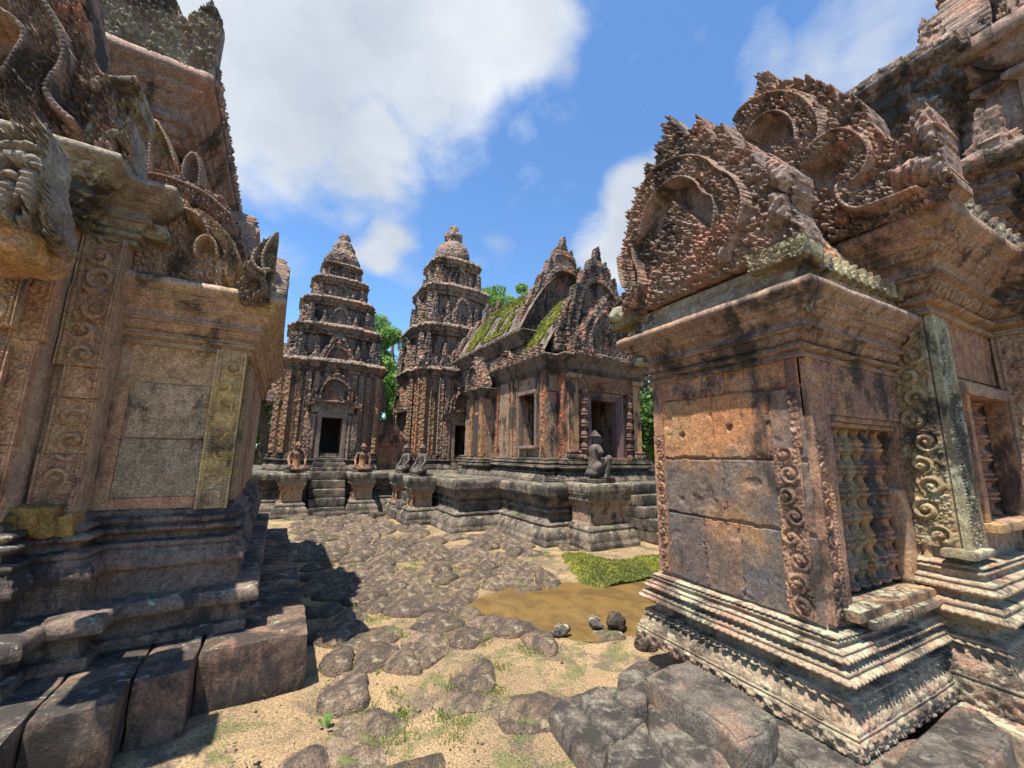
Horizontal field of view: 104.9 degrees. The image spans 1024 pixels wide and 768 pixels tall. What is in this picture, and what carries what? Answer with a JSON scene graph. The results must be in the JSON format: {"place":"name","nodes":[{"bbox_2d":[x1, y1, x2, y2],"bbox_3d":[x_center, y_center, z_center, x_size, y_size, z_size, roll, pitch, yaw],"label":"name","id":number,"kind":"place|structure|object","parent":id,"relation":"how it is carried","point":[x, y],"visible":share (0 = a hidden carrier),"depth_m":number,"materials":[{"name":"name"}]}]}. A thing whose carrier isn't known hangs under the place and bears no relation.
{"place":"outdoors","nodes":[
{"label":"outdoors","id":0,"kind":"place"},
{"bbox_2d":[261,233,387,471],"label":"temple tower","id":1,"kind":"structure","parent":0,"point":[326,397],"depth_m":11.97,"materials":[{"name":"stone"}]},
{"bbox_2d":[319,419,338,452],"bbox_3d":[-5.804,1.748,12.329,0.660,1.400,0.100,7,-12,-30],"label":"dark doorway","id":2,"kind":"structure","parent":1,"relation":"in","point":[329,427],"depth_m":12.33,"materials":[{"name":"stone"}]},
{"bbox_2d":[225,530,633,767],"bbox_3d":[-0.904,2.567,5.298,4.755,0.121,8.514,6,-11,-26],"label":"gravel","id":3,"kind":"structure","parent":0,"point":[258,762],"depth_m":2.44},
{"bbox_2d":[392,225,489,469],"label":"temple tower","id":4,"kind":"structure","parent":0,"point":[450,300],"depth_m":14.24,"materials":[{"name":"stone"}]},
{"bbox_2d":[323,533,561,755],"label":"grass","id":5,"kind":"structure","parent":0,"point":[404,713],"depth_m":2.56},
{"bbox_2d":[111,484,924,767],"bbox_3d":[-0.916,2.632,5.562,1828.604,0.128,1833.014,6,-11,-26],"label":"ground","id":6,"kind":"structure","parent":0,"point":[204,740],"depth_m":2.49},
{"bbox_2d":[0,0,307,767],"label":"carved temple","id":7,"kind":"structure","parent":6,"relation":"on","point":[149,580],"depth_m":2.60,"materials":[{"name":"stone"}]},
{"bbox_2d":[255,397,272,464],"bbox_3d":[-11.069,1.202,17.956,4.664,6.730,4.722,6,-11,-26],"label":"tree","id":8,"kind":"object","parent":6,"relation":"on","point":[264,418],"visible":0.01,"depth_m":17.45,"materials":[{"name":"green plant"}]},
{"bbox_2d":[269,472,309,519],"bbox_3d":[-5.378,2.697,9.573,0.809,1.065,0.806,7,-12,-30],"label":"stone pedestal","id":9,"kind":"object","parent":6,"relation":"on","point":[290,502],"visible":0.99,"depth_m":9.33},
{"bbox_2d":[284,442,307,473],"bbox_3d":[-5.320,1.819,9.754,0.503,0.778,0.444,7,-12,-30],"label":"guardian statue","id":10,"kind":"object","parent":9,"relation":"on","point":[296,466],"visible":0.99,"depth_m":9.69,"materials":[{"name":"orange stone"}]},
{"bbox_2d":[278,744,328,767],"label":"paving stone","id":11,"kind":"object","parent":6,"relation":"on","point":[314,756],"visible":0.99,"depth_m":2.03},
{"bbox_2d":[295,553,319,562],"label":"paving stone","id":12,"kind":"object","parent":6,"relation":"on","point":[304,557],"visible":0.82,"depth_m":5.73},
{"bbox_2d":[297,544,321,552],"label":"paving stone","id":13,"kind":"object","parent":6,"relation":"on","point":[306,548],"visible":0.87,"depth_m":6.32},
{"bbox_2d":[300,580,332,597],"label":"paving stone","id":14,"kind":"object","parent":6,"relation":"on","point":[310,589],"visible":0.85,"depth_m":4.49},
{"bbox_2d":[299,561,334,572],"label":"paving stone","id":15,"kind":"object","parent":6,"relation":"on","point":[311,566],"visible":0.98,"depth_m":5.36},
{"bbox_2d":[300,571,335,581],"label":"paving stone","id":16,"kind":"object","parent":6,"relation":"on","point":[305,577],"visible":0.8,"depth_m":4.92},
{"bbox_2d":[310,535,337,541],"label":"paving stone","id":17,"kind":"object","parent":6,"relation":"on","point":[326,538],"visible":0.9,"depth_m":7.07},
{"bbox_2d":[305,602,343,619],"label":"paving stone","id":18,"kind":"object","parent":6,"relation":"on","point":[324,611],"visible":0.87,"depth_m":3.83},
{"bbox_2d":[312,554,340,562],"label":"paving stone","id":19,"kind":"object","parent":6,"relation":"on","point":[334,558],"visible":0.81,"depth_m":5.63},
{"bbox_2d":[312,511,345,517],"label":"fallen block","id":20,"kind":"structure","parent":6,"relation":"on","point":[325,514],"depth_m":9.41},
{"bbox_2d":[310,587,349,602],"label":"paving stone","id":21,"kind":"object","parent":6,"relation":"on","point":[336,594],"visible":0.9,"depth_m":4.30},
{"bbox_2d":[318,645,354,677],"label":"paving stone","id":22,"kind":"object","parent":6,"relation":"on","point":[336,661],"visible":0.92,"depth_m":2.91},
{"bbox_2d":[307,619,366,648],"bbox_3d":[-1.538,2.194,3.459,0.395,0.143,0.484,-2,-11,18],"label":"paving stone","id":23,"kind":"object","parent":6,"relation":"on","point":[335,633],"visible":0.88,"depth_m":3.34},
{"bbox_2d":[331,565,353,577],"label":"paving stone","id":24,"kind":"object","parent":6,"relation":"on","point":[340,571],"visible":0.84,"depth_m":5.13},
{"bbox_2d":[316,669,368,718],"bbox_3d":[-1.119,2.061,2.617,0.346,0.153,0.458,6,-11,-26],"label":"paving stone","id":25,"kind":"object","parent":6,"relation":"on","point":[343,694],"visible":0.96,"depth_m":2.51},
{"bbox_2d":[333,576,362,586],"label":"paving stone","id":26,"kind":"object","parent":6,"relation":"on","point":[350,579],"visible":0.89,"depth_m":4.77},
{"bbox_2d":[332,608,367,622],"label":"paving stone","id":27,"kind":"object","parent":6,"relation":"on","point":[348,614],"visible":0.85,"depth_m":3.75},
{"bbox_2d":[335,582,366,591],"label":"paving stone","id":28,"kind":"object","parent":6,"relation":"on","point":[350,587],"visible":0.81,"depth_m":4.59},
{"bbox_2d":[338,556,365,564],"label":"paving stone","id":29,"kind":"object","parent":6,"relation":"on","point":[347,560],"visible":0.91,"depth_m":5.63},
{"bbox_2d":[324,737,386,767],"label":"paving stone","id":30,"kind":"object","parent":6,"relation":"on","point":[344,754],"visible":0.99,"depth_m":2.10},
{"bbox_2d":[342,562,368,570],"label":"paving stone","id":31,"kind":"object","parent":6,"relation":"on","point":[360,565],"visible":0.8,"depth_m":5.41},
{"bbox_2d":[342,568,371,579],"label":"paving stone","id":32,"kind":"object","parent":6,"relation":"on","point":[362,573],"visible":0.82,"depth_m":5.03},
{"bbox_2d":[346,537,371,544],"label":"paving stone","id":33,"kind":"object","parent":6,"relation":"on","point":[357,540],"visible":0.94,"depth_m":6.88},
{"bbox_2d":[344,472,378,514],"bbox_3d":[-3.980,2.859,10.379,0.810,1.056,0.812,7,-12,-30],"label":"stone pedestal","id":34,"kind":"object","parent":6,"relation":"on","point":[360,501],"visible":0.94,"depth_m":10.13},
{"bbox_2d":[351,443,372,472],"bbox_3d":[-3.994,1.979,10.525,0.505,0.779,0.428,7,-12,-30],"label":"guardian statue","id":35,"kind":"object","parent":34,"relation":"on","point":[362,466],"visible":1,"depth_m":10.45,"materials":[{"name":"orange stone"}]},
{"bbox_2d":[339,588,387,607],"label":"paving stone","id":36,"kind":"object","parent":6,"relation":"on","point":[356,597],"visible":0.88,"depth_m":4.20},
{"bbox_2d":[348,547,379,554],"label":"paving stone","id":37,"kind":"object","parent":6,"relation":"on","point":[369,550],"visible":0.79,"depth_m":6.10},
{"bbox_2d":[333,707,407,745],"bbox_3d":[-0.838,2.015,2.336,0.398,0.051,0.297,-3,-11,20],"label":"paving stone","id":38,"kind":"object","parent":6,"relation":"on","point":[373,724],"visible":0.98,"depth_m":2.31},
{"bbox_2d":[343,625,402,650],"bbox_3d":[-1.204,2.191,3.406,0.527,0.101,0.372,6,-11,-26],"label":"paving stone","id":39,"kind":"object","parent":6,"relation":"on","point":[371,637],"visible":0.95,"depth_m":3.35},
{"bbox_2d":[363,575,384,585],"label":"paving stone","id":40,"kind":"object","parent":6,"relation":"on","point":[374,580],"visible":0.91,"depth_m":4.80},
{"bbox_2d":[356,596,395,614],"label":"paving stone","id":41,"kind":"object","parent":6,"relation":"on","point":[377,605],"visible":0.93,"depth_m":4.04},
{"bbox_2d":[353,643,398,673],"bbox_3d":[-1.054,2.141,3.081,0.390,0.078,0.401,6,-11,-26],"label":"paving stone","id":42,"kind":"object","parent":6,"relation":"on","point":[369,660],"visible":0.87,"depth_m":3.04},
{"bbox_2d":[369,558,395,568],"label":"paving stone","id":43,"kind":"object","parent":6,"relation":"on","point":[390,561],"visible":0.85,"depth_m":5.49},
{"bbox_2d":[371,564,398,575],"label":"paving stone","id":44,"kind":"object","parent":6,"relation":"on","point":[379,570],"visible":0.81,"depth_m":5.21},
{"bbox_2d":[374,314,403,422],"bbox_3d":[-7.268,0.543,24.331,5.209,10.374,5.188,-9,-14,43],"label":"tree","id":45,"kind":"object","parent":6,"relation":"on","point":[391,339],"visible":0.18,"depth_m":22.75,"materials":[{"name":"green plant"}]},
{"bbox_2d":[381,370,398,419],"bbox_3d":[-7.776,1.993,21.844,4.882,6.605,4.732,6,-11,-26],"label":"tree","id":46,"kind":"object","parent":6,"relation":"on","point":[391,385],"visible":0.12,"depth_m":21.63,"materials":[{"name":"green plant"}]},
{"bbox_2d":[379,579,408,593],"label":"paving stone","id":47,"kind":"object","parent":6,"relation":"on","point":[389,585],"visible":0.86,"depth_m":4.61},
{"bbox_2d":[383,472,409,515],"bbox_3d":[-2.860,2.874,10.338,0.812,1.056,0.748,7,-12,-30],"label":"stone pedestal","id":48,"kind":"object","parent":6,"relation":"on","point":[397,483],"visible":0.49,"depth_m":10.09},
{"bbox_2d":[395,445,410,472],"bbox_3d":[-2.817,1.998,10.471,0.486,0.762,0.472,7,-12,-30],"label":"guardian statue","id":49,"kind":"object","parent":48,"relation":"on","point":[404,467],"visible":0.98,"depth_m":10.40,"materials":[{"name":"stone"}]},
{"bbox_2d":[383,647,422,675],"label":"paving stone","id":50,"kind":"object","parent":6,"relation":"on","point":[402,661],"visible":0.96,"depth_m":2.91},
{"bbox_2d":[388,588,420,600],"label":"paving stone","id":51,"kind":"object","parent":6,"relation":"on","point":[397,594],"visible":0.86,"depth_m":4.34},
{"bbox_2d":[381,598,429,617],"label":"paving stone","id":52,"kind":"object","parent":6,"relation":"on","point":[408,608],"visible":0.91,"depth_m":3.93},
{"bbox_2d":[393,554,417,562],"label":"paving stone","id":53,"kind":"object","parent":6,"relation":"on","point":[404,558],"visible":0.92,"depth_m":5.81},
{"bbox_2d":[394,568,418,579],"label":"paving stone","id":54,"kind":"object","parent":6,"relation":"on","point":[403,574],"visible":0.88,"depth_m":5.11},
{"bbox_2d":[383,752,445,767],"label":"paving stone","id":55,"kind":"object","parent":6,"relation":"on","point":[435,760],"visible":0.99,"depth_m":2.02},
{"bbox_2d":[403,576,428,584],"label":"paving stone","id":56,"kind":"object","parent":6,"relation":"on","point":[413,580],"visible":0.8,"depth_m":4.84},
{"bbox_2d":[396,475,438,525],"bbox_3d":[-2.152,2.677,9.144,0.814,1.062,0.747,7,-12,-30],"label":"stone pedestal","id":57,"kind":"object","parent":6,"relation":"on","point":[418,508],"visible":0.87,"depth_m":8.92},
{"bbox_2d":[409,444,432,476],"bbox_3d":[-2.124,1.805,9.305,0.486,0.763,0.472,7,-12,-30],"label":"guardian statue","id":58,"kind":"object","parent":57,"relation":"on","point":[421,461],"visible":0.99,"depth_m":9.24,"materials":[{"name":"stone"}]},
{"bbox_2d":[406,583,438,593],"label":"paving stone","id":59,"kind":"object","parent":6,"relation":"on","point":[420,588],"visible":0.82,"depth_m":4.58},
{"bbox_2d":[400,631,446,650],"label":"paving stone","id":60,"kind":"object","parent":6,"relation":"on","point":[415,641],"visible":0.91,"depth_m":3.33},
{"bbox_2d":[414,646,448,669],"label":"paving stone","id":61,"kind":"object","parent":6,"relation":"on","point":[429,657],"visible":0.88,"depth_m":3.08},
{"bbox_2d":[421,587,452,602],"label":"paving stone","id":62,"kind":"object","parent":6,"relation":"on","point":[440,593],"visible":0.91,"depth_m":4.37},
{"bbox_2d":[410,610,465,632],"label":"paving stone","id":63,"kind":"object","parent":6,"relation":"on","point":[439,621],"visible":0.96,"depth_m":3.65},
{"bbox_2d":[431,570,459,585],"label":"paving stone","id":64,"kind":"object","parent":6,"relation":"on","point":[444,578],"visible":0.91,"depth_m":4.91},
{"bbox_2d":[429,596,473,612],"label":"paving stone","id":65,"kind":"object","parent":6,"relation":"on","point":[447,605],"visible":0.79,"depth_m":4.08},
{"bbox_2d":[442,533,465,541],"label":"paving stone","id":66,"kind":"object","parent":6,"relation":"on","point":[452,537],"visible":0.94,"depth_m":7.25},
{"bbox_2d":[252,465,658,548],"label":"stone terrace","id":67,"kind":"structure","parent":6,"relation":"on","point":[537,514],"depth_m":8.27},
{"bbox_2d":[375,418,409,469],"bbox_3d":[-4.209,1.841,13.008,1.514,1.959,0.681,7,-12,-30],"label":"brick ruin","id":68,"kind":"object","parent":67,"relation":"on","point":[392,442],"visible":0.57,"depth_m":12.79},
{"bbox_2d":[452,236,655,482],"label":"temple hall","id":69,"kind":"structure","parent":67,"relation":"on","point":[552,376],"depth_m":9.67,"materials":[{"name":"stone"}]},
{"bbox_2d":[472,415,478,454],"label":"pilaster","id":70,"kind":"structure","parent":69,"relation":"in","point":[476,417],"depth_m":10.98,"materials":[{"name":"stone"}]},
{"bbox_2d":[515,389,539,448],"bbox_3d":[0.503,0.861,9.437,0.505,1.375,0.868,7,-12,-30],"label":"window","id":71,"kind":"structure","parent":69,"relation":"in","point":[520,396],"depth_m":9.52,"materials":[{"name":"stone"}]},
{"bbox_2d":[449,577,479,590],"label":"paving stone","id":72,"kind":"object","parent":6,"relation":"on","point":[470,582],"visible":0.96,"depth_m":4.76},
{"bbox_2d":[451,545,478,553],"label":"paving stone","id":73,"kind":"object","parent":6,"relation":"on","point":[456,549],"visible":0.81,"depth_m":6.40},
{"bbox_2d":[453,561,477,569],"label":"paving stone","id":74,"kind":"object","parent":6,"relation":"on","point":[466,565],"visible":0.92,"depth_m":5.46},
{"bbox_2d":[449,607,484,621],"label":"paving stone","id":75,"kind":"object","parent":6,"relation":"on","point":[467,614],"visible":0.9,"depth_m":3.85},
{"bbox_2d":[447,626,489,649],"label":"paving stone","id":76,"kind":"object","parent":6,"relation":"on","point":[465,638],"visible":0.99,"depth_m":3.37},
{"bbox_2d":[439,688,498,715],"bbox_3d":[-0.266,2.058,2.555,0.368,0.036,0.287,0,-10,5],"label":"paving stone","id":77,"kind":"object","parent":6,"relation":"on","point":[456,702],"visible":1,"depth_m":2.54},
{"bbox_2d":[448,658,495,693],"bbox_3d":[-0.219,2.107,2.831,0.344,0.085,0.414,-6,-12,35],"label":"paving stone","id":78,"kind":"object","parent":6,"relation":"on","point":[478,676],"visible":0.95,"depth_m":2.76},
{"bbox_2d":[460,554,484,563],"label":"paving stone","id":79,"kind":"object","parent":6,"relation":"on","point":[474,558],"visible":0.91,"depth_m":5.83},
{"bbox_2d":[461,568,496,580],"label":"paving stone","id":80,"kind":"object","parent":6,"relation":"on","point":[478,574],"visible":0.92,"depth_m":5.09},
{"bbox_2d":[466,533,491,540],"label":"paving stone","id":81,"kind":"object","parent":6,"relation":"on","point":[473,537],"visible":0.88,"depth_m":7.27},
{"bbox_2d":[467,615,504,634],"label":"paving stone","id":82,"kind":"object","parent":6,"relation":"on","point":[488,624],"visible":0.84,"depth_m":3.67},
{"bbox_2d":[476,560,500,569],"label":"paving stone","id":83,"kind":"object","parent":6,"relation":"on","point":[488,565],"visible":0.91,"depth_m":5.51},
{"bbox_2d":[479,576,507,590],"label":"paving stone","id":84,"kind":"object","parent":6,"relation":"on","point":[494,583],"visible":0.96,"depth_m":4.83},
{"bbox_2d":[487,551,516,560],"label":"paving stone","id":85,"kind":"object","parent":6,"relation":"on","point":[498,555],"visible":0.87,"depth_m":6.05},
{"bbox_2d":[481,283,528,307],"bbox_3d":[-0.705,-0.565,25.607,4.862,13.195,4.278,0,-10,7],"label":"tree","id":86,"kind":"object","parent":6,"relation":"on","point":[495,296],"visible":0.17,"depth_m":26.25,"materials":[{"name":"green plant"}]},
{"bbox_2d":[491,565,519,575],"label":"paving stone","id":87,"kind":"object","parent":6,"relation":"on","point":[504,570],"visible":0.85,"depth_m":5.35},
{"bbox_2d":[493,617,539,638],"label":"paving stone","id":88,"kind":"object","parent":6,"relation":"on","point":[512,628],"visible":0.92,"depth_m":3.51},
{"bbox_2d":[502,570,533,583],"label":"paving stone","id":89,"kind":"object","parent":6,"relation":"on","point":[519,575],"visible":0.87,"depth_m":5.10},
{"bbox_2d":[508,580,541,591],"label":"paving stone","id":90,"kind":"object","parent":6,"relation":"on","point":[522,585],"visible":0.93,"depth_m":4.86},
{"bbox_2d":[519,561,542,572],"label":"paving stone","id":91,"kind":"object","parent":6,"relation":"on","point":[531,567],"visible":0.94,"depth_m":5.45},
{"bbox_2d":[520,548,543,556],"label":"paving stone","id":92,"kind":"object","parent":6,"relation":"on","point":[529,552],"visible":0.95,"depth_m":6.24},
{"bbox_2d":[498,690,567,734],"bbox_3d":[0.161,2.048,2.482,0.556,0.068,0.393,6,-11,-26],"label":"paving stone","id":93,"kind":"object","parent":6,"relation":"on","point":[524,714],"visible":0.83,"depth_m":2.43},
{"bbox_2d":[520,630,557,656],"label":"paving stone","id":94,"kind":"object","parent":6,"relation":"on","point":[545,642],"visible":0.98,"depth_m":3.28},
{"bbox_2d":[534,569,560,588],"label":"paving stone","id":95,"kind":"object","parent":6,"relation":"on","point":[546,579],"visible":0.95,"depth_m":5.05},
{"bbox_2d":[548,693,614,767],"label":"stone slab","id":96,"kind":"object","parent":6,"relation":"on","point":[582,740],"depth_m":2.15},
{"bbox_2d":[564,482,640,551],"bbox_3d":[1.612,2.392,7.293,1.208,1.093,0.853,7,-12,-30],"label":"stone pedestal","id":97,"kind":"object","parent":6,"relation":"on","point":[600,507],"visible":0.95,"depth_m":7.00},
{"bbox_2d":[576,430,615,482],"bbox_3d":[1.661,1.395,7.610,0.693,0.992,0.542,7,-12,-30],"label":"guardian statue","id":98,"kind":"object","parent":97,"relation":"on","point":[598,469],"visible":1,"depth_m":7.44,"materials":[{"name":"stone"}]},
{"bbox_2d":[591,628,625,642],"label":"paving stone","id":99,"kind":"object","parent":6,"relation":"on","point":[603,635],"visible":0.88,"depth_m":3.53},
{"bbox_2d":[588,615,603,627],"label":"rock","id":100,"kind":"object","parent":99,"relation":"on","point":[593,620],"visible":1,"depth_m":3.78,"materials":[{"name":"stone"}]},
{"bbox_2d":[560,550,662,587],"bbox_3d":[1.506,2.679,5.959,2.160,0.176,1.586,6,-11,-26],"label":"moss cushion","id":101,"kind":"object","parent":6,"relation":"on","point":[594,570],"visible":0.84,"depth_m":5.49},
{"bbox_2d":[580,686,642,742],"bbox_3d":[0.599,2.049,2.290,0.379,0.327,0.447,6,-11,-26],"label":"stone slab","id":102,"kind":"object","parent":6,"relation":"on","point":[598,705],"depth_m":2.24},
{"bbox_2d":[616,657,660,727],"bbox_3d":[0.779,2.056,2.436,0.528,0.426,0.422,6,-11,-26],"label":"stone slab","id":103,"kind":"object","parent":6,"relation":"on","point":[631,698],"depth_m":2.35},
{"bbox_2d":[605,723,672,767],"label":"stone slab","id":104,"kind":"object","parent":6,"relation":"on","point":[634,749],"depth_m":1.98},
{"bbox_2d":[634,634,657,652],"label":"rock","id":105,"kind":"object","parent":6,"relation":"on","point":[641,645],"visible":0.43,"depth_m":3.25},
{"bbox_2d":[640,381,654,461],"bbox_3d":[5.767,1.938,14.365,4.935,4.606,5.529,-3,-11,24],"label":"tree","id":106,"kind":"object","parent":6,"relation":"on","point":[647,419],"visible":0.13,"depth_m":13.53,"materials":[{"name":"green plant"}]},
{"bbox_2d":[648,704,730,767],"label":"stone slab","id":107,"kind":"object","parent":6,"relation":"on","point":[672,744],"depth_m":1.96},
{"bbox_2d":[645,662,779,767],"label":"stone slab","id":108,"kind":"structure","parent":6,"relation":"on","point":[733,727],"depth_m":2.06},
{"bbox_2d":[605,0,1023,767],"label":"carved temple","id":109,"kind":"structure","parent":6,"relation":"on","point":[817,308],"depth_m":2.65,"materials":[{"name":"stone"}]},
{"bbox_2d":[824,406,943,629],"bbox_3d":[2.294,0.774,2.508,1.135,1.207,0.295,6,-11,-26],"label":"window","id":110,"kind":"structure","parent":109,"relation":"in","point":[867,460],"depth_m":2.53,"materials":[{"name":"red stone"}]},
{"bbox_2d":[958,381,1023,533],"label":"window","id":111,"kind":"structure","parent":109,"relation":"in","point":[1006,464],"depth_m":3.04,"materials":[{"name":"red stone"}]},
{"bbox_2d":[761,707,917,767],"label":"stone slab","id":112,"kind":"structure","parent":6,"relation":"on","point":[798,748],"depth_m":1.88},
{"bbox_2d":[893,706,1017,767],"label":"stone slab","id":113,"kind":"structure","parent":6,"relation":"on","point":[957,737],"depth_m":1.92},
{"bbox_2d":[177,0,937,445],"label":"sky","id":114,"kind":"structure","parent":0,"point":[521,127],"materials":[{"name":"blue"}]},
{"bbox_2d":[470,577,656,642],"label":"water","id":115,"kind":"structure","parent":0,"point":[574,605],"depth_m":4.34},
{"bbox_2d":[452,588,477,603],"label":"paving stone","id":116,"kind":"object","parent":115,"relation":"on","point":[468,595],"visible":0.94,"depth_m":4.47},
{"bbox_2d":[551,622,570,637],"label":"rock","id":117,"kind":"object","parent":115,"relation":"on","point":[560,629],"visible":0.91,"depth_m":3.57,"materials":[{"name":"stone"}]},
{"bbox_2d":[606,611,625,630],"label":"rock","id":118,"kind":"object","parent":115,"relation":"on","point":[615,620],"visible":1,"depth_m":3.72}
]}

